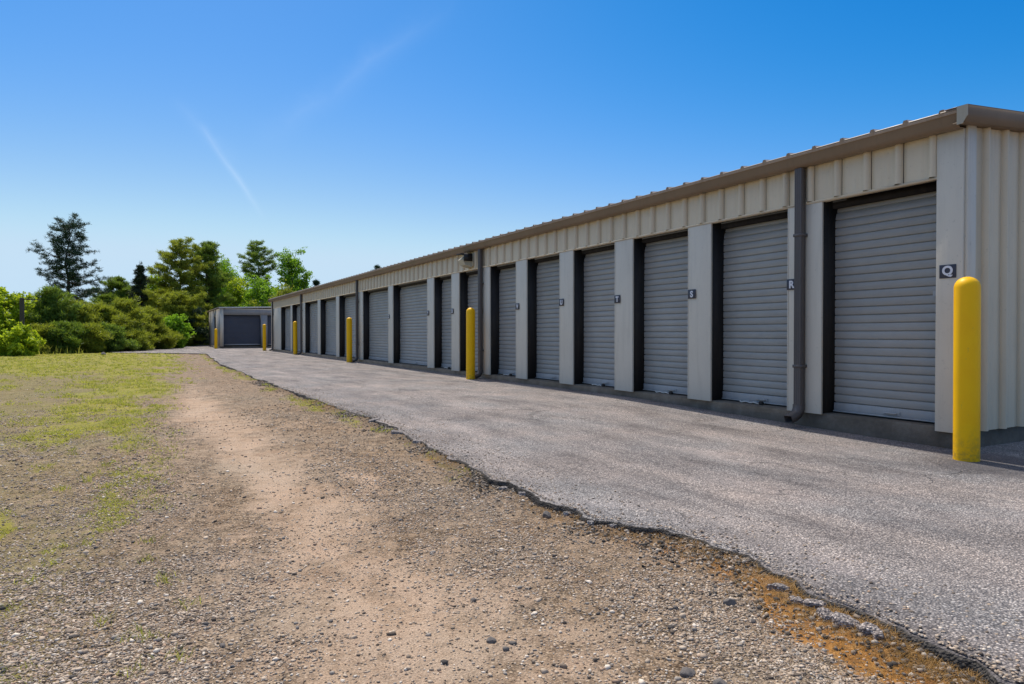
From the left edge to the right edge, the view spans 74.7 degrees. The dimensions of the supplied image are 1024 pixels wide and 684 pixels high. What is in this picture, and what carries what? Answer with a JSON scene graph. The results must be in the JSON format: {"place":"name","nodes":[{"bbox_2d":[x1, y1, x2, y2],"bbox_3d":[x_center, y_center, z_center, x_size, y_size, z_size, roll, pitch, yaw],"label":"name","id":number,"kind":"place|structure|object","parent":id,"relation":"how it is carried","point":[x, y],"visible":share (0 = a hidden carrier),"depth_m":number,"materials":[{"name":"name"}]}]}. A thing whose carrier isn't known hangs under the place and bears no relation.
{"place":"outdoors","nodes":[
{"label":"outdoors","id":0,"kind":"place"},
{"bbox_2d":[0,352,1023,683],"bbox_3d":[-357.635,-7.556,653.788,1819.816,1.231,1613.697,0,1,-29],"label":"ground","id":1,"kind":"structure","parent":0,"point":[200,396],"depth_m":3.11,"materials":[{"name":"brown gravel"}]},
{"bbox_2d":[0,287,37,334],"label":"shrub","id":2,"kind":"object","parent":1,"relation":"on","point":[9,315],"visible":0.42,"depth_m":30.89,"materials":[{"name":"green plant"}]},
{"bbox_2d":[0,321,46,355],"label":"shrub","id":3,"kind":"object","parent":1,"relation":"on","point":[21,339],"visible":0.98,"depth_m":27.59,"materials":[{"name":"green plant"}]},
{"bbox_2d":[19,298,38,324],"bbox_3d":[-20.953,-0.587,29.195,0.866,2.660,0.130,0,1,0],"label":"wooden post","id":4,"kind":"object","parent":1,"relation":"on","point":[22,311],"visible":0.55,"depth_m":29.13,"materials":[{"name":"grey wood"}]},
{"bbox_2d":[26,321,55,352],"bbox_3d":[-21.836,-0.174,30.889,2.670,1.639,1.766,1,1,40],"label":"shrub","id":5,"kind":"object","parent":1,"relation":"on","point":[39,328],"visible":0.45,"depth_m":30.68,"materials":[{"name":"green plant"}]},
{"bbox_2d":[18,284,85,324],"bbox_3d":[-22.584,-1.108,33.076,3.221,3.605,3.595,-1,1,-42],"label":"shrub","id":6,"kind":"object","parent":1,"relation":"on","point":[50,305],"visible":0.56,"depth_m":32.60,"materials":[{"name":"green plant"}]},
{"bbox_2d":[43,319,90,352],"bbox_3d":[-20.986,-0.217,31.458,2.247,1.802,2.368,0,1,-29],"label":"shrub","id":7,"kind":"object","parent":1,"relation":"on","point":[64,335],"visible":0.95,"depth_m":31.06,"materials":[{"name":"green plant"}]},
{"bbox_2d":[25,211,113,301],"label":"pine tree","id":8,"kind":"object","parent":1,"relation":"on","point":[73,276],"visible":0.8,"depth_m":49.63,"materials":[{"name":"green plant"}]},
{"bbox_2d":[65,298,115,324],"bbox_3d":[-21.980,-0.853,33.923,3.034,2.859,3.161,0,1,24],"label":"young pine","id":9,"kind":"object","parent":1,"relation":"on","point":[84,315],"visible":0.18,"depth_m":33.78,"materials":[{"name":"green plant"}]},
{"bbox_2d":[79,322,114,352],"bbox_3d":[-20.615,-0.188,32.598,2.501,1.652,2.247,0,1,-29],"label":"bush","id":10,"kind":"object","parent":1,"relation":"on","point":[96,341],"visible":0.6,"depth_m":32.28,"materials":[{"name":"green plant"}]},
{"bbox_2d":[88,292,129,305],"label":"pine tree","id":11,"kind":"object","parent":1,"relation":"on","point":[109,298],"visible":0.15,"depth_m":53.42,"materials":[{"name":"green plant"}]},
{"bbox_2d":[88,300,147,328],"bbox_3d":[-21.460,-0.795,35.551,3.524,2.859,3.055,0,1,0],"label":"young pine","id":12,"kind":"object","parent":1,"relation":"on","point":[106,313],"visible":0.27,"depth_m":35.39,"materials":[{"name":"green plant"}]},
{"bbox_2d":[97,321,142,351],"bbox_3d":[-20.308,-0.187,34.136,2.700,1.814,2.458,0,1,-29],"label":"bush","id":13,"kind":"object","parent":1,"relation":"on","point":[119,342],"visible":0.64,"depth_m":33.74,"materials":[{"name":"green plant"}]},
{"bbox_2d":[90,275,150,298],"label":"pine tree","id":14,"kind":"object","parent":1,"relation":"on","point":[120,285],"visible":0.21,"depth_m":55.45,"materials":[{"name":"green plant"}]},
{"bbox_2d":[96,295,159,332],"bbox_3d":[-21.383,-1.066,37.035,3.232,3.198,2.968,0,1,7],"label":"young pine","id":15,"kind":"object","parent":1,"relation":"on","point":[131,309],"visible":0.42,"depth_m":36.74,"materials":[{"name":"green plant"}]},
{"bbox_2d":[127,261,153,308],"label":"spruce tree","id":16,"kind":"object","parent":1,"relation":"on","point":[139,281],"visible":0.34,"depth_m":48.72,"materials":[{"name":"green plant"}]},
{"bbox_2d":[120,325,160,350],"bbox_3d":[-20.179,-0.137,36.005,2.455,1.606,2.499,0,1,-29],"label":"shrub","id":17,"kind":"object","parent":1,"relation":"on","point":[141,334],"visible":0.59,"depth_m":35.70,"materials":[{"name":"green plant"}]},
{"bbox_2d":[126,272,163,307],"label":"leafy tree","id":18,"kind":"object","parent":1,"relation":"on","point":[153,287],"visible":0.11,"depth_m":54.66,"materials":[{"name":"green plant"}]},
{"bbox_2d":[140,305,183,348],"bbox_3d":[-21.336,-0.845,39.363,3.992,2.812,2.884,0,1,-29],"label":"young pine","id":19,"kind":"object","parent":1,"relation":"on","point":[158,319],"visible":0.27,"depth_m":39.33,"materials":[{"name":"green plant"}]},
{"bbox_2d":[152,327,179,348],"bbox_3d":[-20.915,-0.162,39.969,2.274,1.617,2.439,0,1,-29],"label":"shrub","id":20,"kind":"object","parent":1,"relation":"on","point":[167,344],"visible":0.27,"depth_m":39.85,"materials":[{"name":"green plant"}]},
{"bbox_2d":[142,289,208,345],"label":"pine tree","id":21,"kind":"object","parent":1,"relation":"on","point":[175,302],"visible":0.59,"depth_m":48.60,"materials":[{"name":"green plant"}]},
{"bbox_2d":[162,313,195,347],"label":"shrub","id":22,"kind":"object","parent":1,"relation":"on","point":[174,322],"visible":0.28,"depth_m":42.23,"materials":[{"name":"green plant"}]},
{"bbox_2d":[145,236,214,344],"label":"pine tree","id":23,"kind":"object","parent":1,"relation":"on","point":[169,282],"visible":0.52,"depth_m":52.42,"materials":[{"name":"green plant"}]},
{"bbox_2d":[184,306,208,345],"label":"young pine","id":24,"kind":"object","parent":1,"relation":"on","point":[200,331],"visible":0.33,"depth_m":49.55,"materials":[{"name":"green plant"}]},
{"bbox_2d":[181,287,222,344],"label":"pine tree","id":25,"kind":"object","parent":1,"relation":"on","point":[205,302],"visible":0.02,"depth_m":56.01,"materials":[{"name":"green plant"}]},
{"bbox_2d":[178,240,236,325],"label":"pine tree","id":26,"kind":"object","parent":1,"relation":"on","point":[210,279],"visible":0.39,"depth_m":55.56,"materials":[{"name":"green plant"}]},
{"bbox_2d":[214,329,217,348],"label":"bollard","id":27,"kind":"object","parent":1,"relation":"on","point":[215,338],"visible":0.94,"depth_m":40.88,"materials":[{"name":"yellow metal"}]},
{"bbox_2d":[216,253,254,306],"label":"leafy tree","id":28,"kind":"object","parent":1,"relation":"on","point":[225,268],"visible":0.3,"depth_m":61.59,"materials":[{"name":"green plant"}]},
{"bbox_2d":[221,275,252,306],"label":"leafy tree","id":29,"kind":"object","parent":1,"relation":"on","point":[238,287],"visible":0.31,"depth_m":60.40,"materials":[{"name":"green plant"}]},
{"bbox_2d":[0,345,474,683],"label":"grass","id":30,"kind":"structure","parent":1,"relation":"on","point":[87,386],"depth_m":7.79,"materials":[{"name":"green plant"}]},
{"bbox_2d":[207,307,270,347],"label":"storage building","id":31,"kind":"structure","parent":1,"relation":"on","point":[238,327],"depth_m":43.05,"materials":[{"name":"metal"}]},
{"bbox_2d":[224,315,259,344],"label":"roll up door","id":32,"kind":"structure","parent":31,"relation":"in","point":[238,329],"depth_m":42.89,"materials":[{"name":"metal"}]},
{"bbox_2d":[267,315,270,344],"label":"roll up door","id":33,"kind":"structure","parent":31,"relation":"in","point":[268,316],"depth_m":43.69,"materials":[{"name":"metal"}]},
{"bbox_2d":[235,240,278,306],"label":"pine tree","id":34,"kind":"object","parent":1,"relation":"on","point":[255,254],"visible":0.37,"depth_m":65.59,"materials":[{"name":"green plant"}]},
{"bbox_2d":[236,273,289,306],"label":"leafy tree","id":35,"kind":"object","parent":1,"relation":"on","point":[261,292],"visible":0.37,"depth_m":59.30,"materials":[{"name":"green plant"}]},
{"bbox_2d":[263,324,265,350],"bbox_3d":[-13.266,-0.219,35.939,0.179,1.480,0.179,-1,2,-45],"label":"bollard","id":36,"kind":"object","parent":1,"relation":"on","point":[264,337],"visible":0.94,"depth_m":35.86,"materials":[{"name":"yellow metal"}]},
{"bbox_2d":[245,279,302,306],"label":"leafy tree","id":37,"kind":"object","parent":1,"relation":"on","point":[283,292],"visible":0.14,"depth_m":57.69,"materials":[{"name":"green plant"}]},
{"bbox_2d":[272,247,309,293],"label":"leafy tree","id":38,"kind":"object","parent":1,"relation":"on","point":[290,268],"visible":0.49,"depth_m":65.31,"materials":[{"name":"green plant"}]},
{"bbox_2d":[297,269,312,289],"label":"leafy tree","id":39,"kind":"object","parent":1,"relation":"on","point":[304,283],"visible":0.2,"depth_m":65.66,"materials":[{"name":"green plant"}]},
{"bbox_2d":[368,418,379,422],"bbox_3d":[-1.472,0.839,7.141,0.134,0.048,0.075,-13,13,-21],"label":"asphalt chunk","id":40,"kind":"object","parent":1,"relation":"on","point":[373,420],"visible":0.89,"depth_m":7.12,"materials":[{"name":"grey asphalt"}]},
{"bbox_2d":[391,430,402,433],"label":"asphalt chunk","id":41,"kind":"object","parent":1,"relation":"on","point":[395,432],"visible":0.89,"depth_m":6.33,"materials":[{"name":"grey asphalt"}]},
{"bbox_2d":[486,636,496,643],"bbox_3d":[-0.067,0.980,2.204,0.033,0.024,0.029,0,1,12],"label":"stone","id":42,"kind":"object","parent":1,"relation":"on","point":[491,640],"visible":1,"depth_m":2.19,"materials":[{"name":"grey stone"}]},
{"bbox_2d":[542,511,550,517],"bbox_3d":[0.196,0.974,3.768,0.051,0.053,0.060,0,1,14],"label":"stone","id":43,"kind":"object","parent":1,"relation":"on","point":[546,514],"visible":0.86,"depth_m":3.75,"materials":[{"name":"grey stone"}]},
{"bbox_2d":[108,344,1023,683],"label":"asphalt lane","id":44,"kind":"structure","parent":1,"relation":"on","point":[932,520],"depth_m":4.46,"materials":[{"name":"grey asphalt"}]},
{"bbox_2d":[293,321,297,354],"bbox_3d":[-9.453,-0.152,29.257,0.179,1.510,0.179,-1,1,-38],"label":"bollard","id":45,"kind":"object","parent":44,"relation":"on","point":[295,347],"visible":0.96,"depth_m":29.18,"materials":[{"name":"yellow metal"}]},
{"bbox_2d":[346,317,351,361],"bbox_3d":[-5.149,-0.039,21.236,0.179,1.480,0.179,0,1,-4],"label":"bollard","id":46,"kind":"object","parent":44,"relation":"on","point":[349,336],"visible":0.93,"depth_m":21.16,"materials":[{"name":"yellow metal"}]},
{"bbox_2d":[466,308,474,379],"bbox_3d":[-0.819,0.058,13.292,0.179,1.480,0.179,0,0,6],"label":"bollard","id":47,"kind":"object","parent":44,"relation":"on","point":[470,343],"visible":0.85,"depth_m":13.21,"materials":[{"name":"yellow metal"}]},
{"bbox_2d":[953,277,980,461],"bbox_3d":[3.547,0.236,5.232,0.179,1.490,0.179,0,0,19],"label":"bollard","id":48,"kind":"object","parent":44,"relation":"on","point":[966,367],"visible":0.91,"depth_m":5.16,"materials":[{"name":"yellow metal"}]},
{"bbox_2d":[563,511,571,515],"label":"asphalt chunk","id":49,"kind":"object","parent":1,"relation":"on","point":[566,513],"visible":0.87,"depth_m":3.77,"materials":[{"name":"grey asphalt"}]},
{"bbox_2d":[587,520,593,525],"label":"asphalt chunk","id":50,"kind":"object","parent":1,"relation":"on","point":[590,522],"visible":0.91,"depth_m":3.55,"materials":[{"name":"grey asphalt"}]},
{"bbox_2d":[609,523,617,528],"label":"asphalt chunk","id":51,"kind":"object","parent":1,"relation":"on","point":[613,525],"visible":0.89,"depth_m":3.51,"materials":[{"name":"grey asphalt"}]},
{"bbox_2d":[245,380,983,683],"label":"edge rubble","id":52,"kind":"object","parent":1,"relation":"on","point":[477,477],"visible":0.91,"depth_m":2.96,"materials":[{"name":"gravel"}]},
{"bbox_2d":[296,399,988,683],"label":"dry thatch","id":53,"kind":"object","parent":1,"relation":"on","point":[874,654],"visible":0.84,"depth_m":2.29,"materials":[{"name":"brown plant"}]},
{"bbox_2d":[268,104,1023,448],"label":"storage building","id":54,"kind":"structure","parent":1,"relation":"on","point":[812,286],"depth_m":7.55,"materials":[{"name":"metal"}]},
{"bbox_2d":[285,308,290,349],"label":"roll up door","id":55,"kind":"structure","parent":54,"relation":"in","point":[287,311],"depth_m":33.21,"materials":[{"name":"grey metal"}]},
{"bbox_2d":[297,306,299,350],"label":"roll up door","id":56,"kind":"structure","parent":54,"relation":"in","point":[298,307],"depth_m":30.84,"materials":[{"name":"grey metal"}]},
{"bbox_2d":[310,303,317,352],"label":"roll up door","id":57,"kind":"structure","parent":54,"relation":"in","point":[313,307],"depth_m":28.04,"materials":[{"name":"grey metal"}]},
{"bbox_2d":[312,279,320,285],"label":"roof vent","id":58,"kind":"object","parent":54,"relation":"on","point":[316,282],"visible":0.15,"depth_m":74.74,"materials":[{"name":"black metal"}]},
{"bbox_2d":[325,299,335,354],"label":"roll up door","id":59,"kind":"structure","parent":54,"relation":"in","point":[330,305],"depth_m":25.46,"materials":[{"name":"grey metal"}]},
{"bbox_2d":[345,296,355,356],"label":"roll up door","id":60,"kind":"structure","parent":54,"relation":"in","point":[350,304],"depth_m":22.84,"materials":[{"name":"grey metal"}]},
{"bbox_2d":[369,290,387,360],"bbox_3d":[-3.884,-0.544,20.025,0.116,2.184,2.510,0,1,-29],"label":"roll up door","id":61,"kind":"structure","parent":54,"relation":"in","point":[378,301],"depth_m":20.28,"materials":[{"name":"grey metal"}]},
{"bbox_2d":[400,283,426,364],"bbox_3d":[-2.474,-0.514,17.451,0.116,2.185,2.560,0,1,-29],"label":"roll up door","id":62,"kind":"structure","parent":54,"relation":"in","point":[413,299],"depth_m":17.63,"materials":[{"name":"grey metal"}]},
{"bbox_2d":[442,279,450,368],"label":"roll up door","id":63,"kind":"structure","parent":54,"relation":"in","point":[446,285],"depth_m":15.71,"materials":[{"name":"grey metal"}]},
{"bbox_2d":[468,274,477,370],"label":"roll up door","id":64,"kind":"structure","parent":54,"relation":"in","point":[473,279],"depth_m":14.34,"materials":[{"name":"grey metal"}]},
{"bbox_2d":[498,267,515,375],"bbox_3d":[-0.022,-0.451,12.900,0.183,2.195,1.060,0,1,-29],"label":"roll up door","id":65,"kind":"structure","parent":54,"relation":"in","point":[507,277],"depth_m":13.07,"materials":[{"name":"grey metal"}]},
{"bbox_2d":[535,259,558,379],"bbox_3d":[0.713,-0.442,11.626,0.116,2.183,1.080,0,1,-29],"label":"roll up door","id":66,"kind":"structure","parent":54,"relation":"in","point":[548,271],"depth_m":11.75,"materials":[{"name":"grey metal"}]},
{"bbox_2d":[582,249,614,386],"bbox_3d":[1.395,-0.420,10.312,0.184,2.196,1.080,0,1,-29],"label":"roll up door","id":67,"kind":"structure","parent":54,"relation":"in","point":[599,267],"depth_m":10.43,"materials":[{"name":"grey metal"}]},
{"bbox_2d":[643,236,687,394],"bbox_3d":[2.112,-0.404,9.001,0.184,2.196,1.090,0,1,-29],"label":"roll up door","id":68,"kind":"structure","parent":54,"relation":"in","point":[666,261],"depth_m":9.09,"materials":[{"name":"grey metal"}]},
{"bbox_2d":[722,218,787,405],"bbox_3d":[2.825,-0.388,7.698,0.182,2.196,1.100,0,1,-29],"label":"roll up door","id":69,"kind":"structure","parent":54,"relation":"in","point":[755,255],"depth_m":7.76,"materials":[{"name":"grey metal"}]},
{"bbox_2d":[833,191,936,422],"bbox_3d":[3.582,-0.378,6.383,0.117,2.184,1.115,0,1,-29],"label":"roll up door","id":70,"kind":"structure","parent":54,"relation":"in","point":[885,255],"depth_m":6.39,"materials":[{"name":"grey metal"}]},
{"bbox_2d":[680,667,695,676],"bbox_3d":[0.523,0.983,1.999,0.058,0.029,0.044,-1,1,-44],"label":"stone","id":71,"kind":"object","parent":1,"relation":"on","point":[687,672],"visible":0.99,"depth_m":1.98,"materials":[{"name":"grey stone"}]},
{"bbox_2d":[712,678,726,683],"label":"stone","id":72,"kind":"object","parent":1,"relation":"on","point":[719,681],"visible":1,"depth_m":1.92,"materials":[{"name":"grey stone"}]},
{"bbox_2d":[723,598,736,605],"bbox_3d":[0.825,0.987,2.539,0.046,0.036,0.035,1,1,42],"label":"stone","id":73,"kind":"object","parent":1,"relation":"on","point":[729,601],"visible":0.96,"depth_m":2.53,"materials":[{"name":"grey stone"}]},
{"bbox_2d":[766,583,789,591],"bbox_3d":[1.057,0.979,2.659,0.088,0.041,0.051,2,1,32],"label":"asphalt chunk","id":74,"kind":"object","parent":1,"relation":"on","point":[779,587],"visible":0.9,"depth_m":2.65,"materials":[{"name":"grey asphalt"}]},
{"bbox_2d":[789,595,803,604],"bbox_3d":[1.074,0.981,2.527,0.043,0.040,0.063,-4,1,-35],"label":"asphalt chunk","id":75,"kind":"object","parent":1,"relation":"on","point":[797,599],"visible":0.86,"depth_m":2.52,"materials":[{"name":"grey asphalt"}]},
{"bbox_2d":[803,598,826,608],"bbox_3d":[1.122,0.977,2.485,0.083,0.042,0.063,2,0,20],"label":"asphalt chunk","id":76,"kind":"object","parent":1,"relation":"on","point":[812,603],"visible":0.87,"depth_m":2.47,"materials":[{"name":"grey asphalt"}]},
{"bbox_2d":[816,607,832,621],"bbox_3d":[1.127,0.983,2.392,0.060,0.045,0.095,2,7,-16],"label":"asphalt chunk","id":77,"kind":"object","parent":1,"relation":"on","point":[825,613],"visible":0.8,"depth_m":2.39,"materials":[{"name":"grey asphalt"}]},
{"bbox_2d":[829,611,860,628],"bbox_3d":[1.165,0.983,2.338,0.111,0.046,0.079,10,7,40],"label":"asphalt chunk","id":78,"kind":"object","parent":1,"relation":"on","point":[841,619],"visible":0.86,"depth_m":2.33,"materials":[{"name":"grey asphalt"}]},
{"bbox_2d":[857,622,878,636],"bbox_3d":[1.206,0.979,2.271,0.085,0.044,0.063,5,4,-44],"label":"asphalt chunk","id":79,"kind":"object","parent":1,"relation":"on","point":[864,629],"visible":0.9,"depth_m":2.25,"materials":[{"name":"grey asphalt"}]},
{"bbox_2d":[871,628,883,640],"bbox_3d":[1.215,0.983,2.243,0.051,0.042,0.075,-6,-3,-4],"label":"asphalt chunk","id":80,"kind":"object","parent":1,"relation":"on","point":[878,633],"visible":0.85,"depth_m":2.22,"materials":[{"name":"grey asphalt"}]},
{"bbox_2d":[0,0,1023,303],"label":"sky","id":81,"kind":"structure","parent":0,"point":[361,135],"materials":[{"name":"blue"}]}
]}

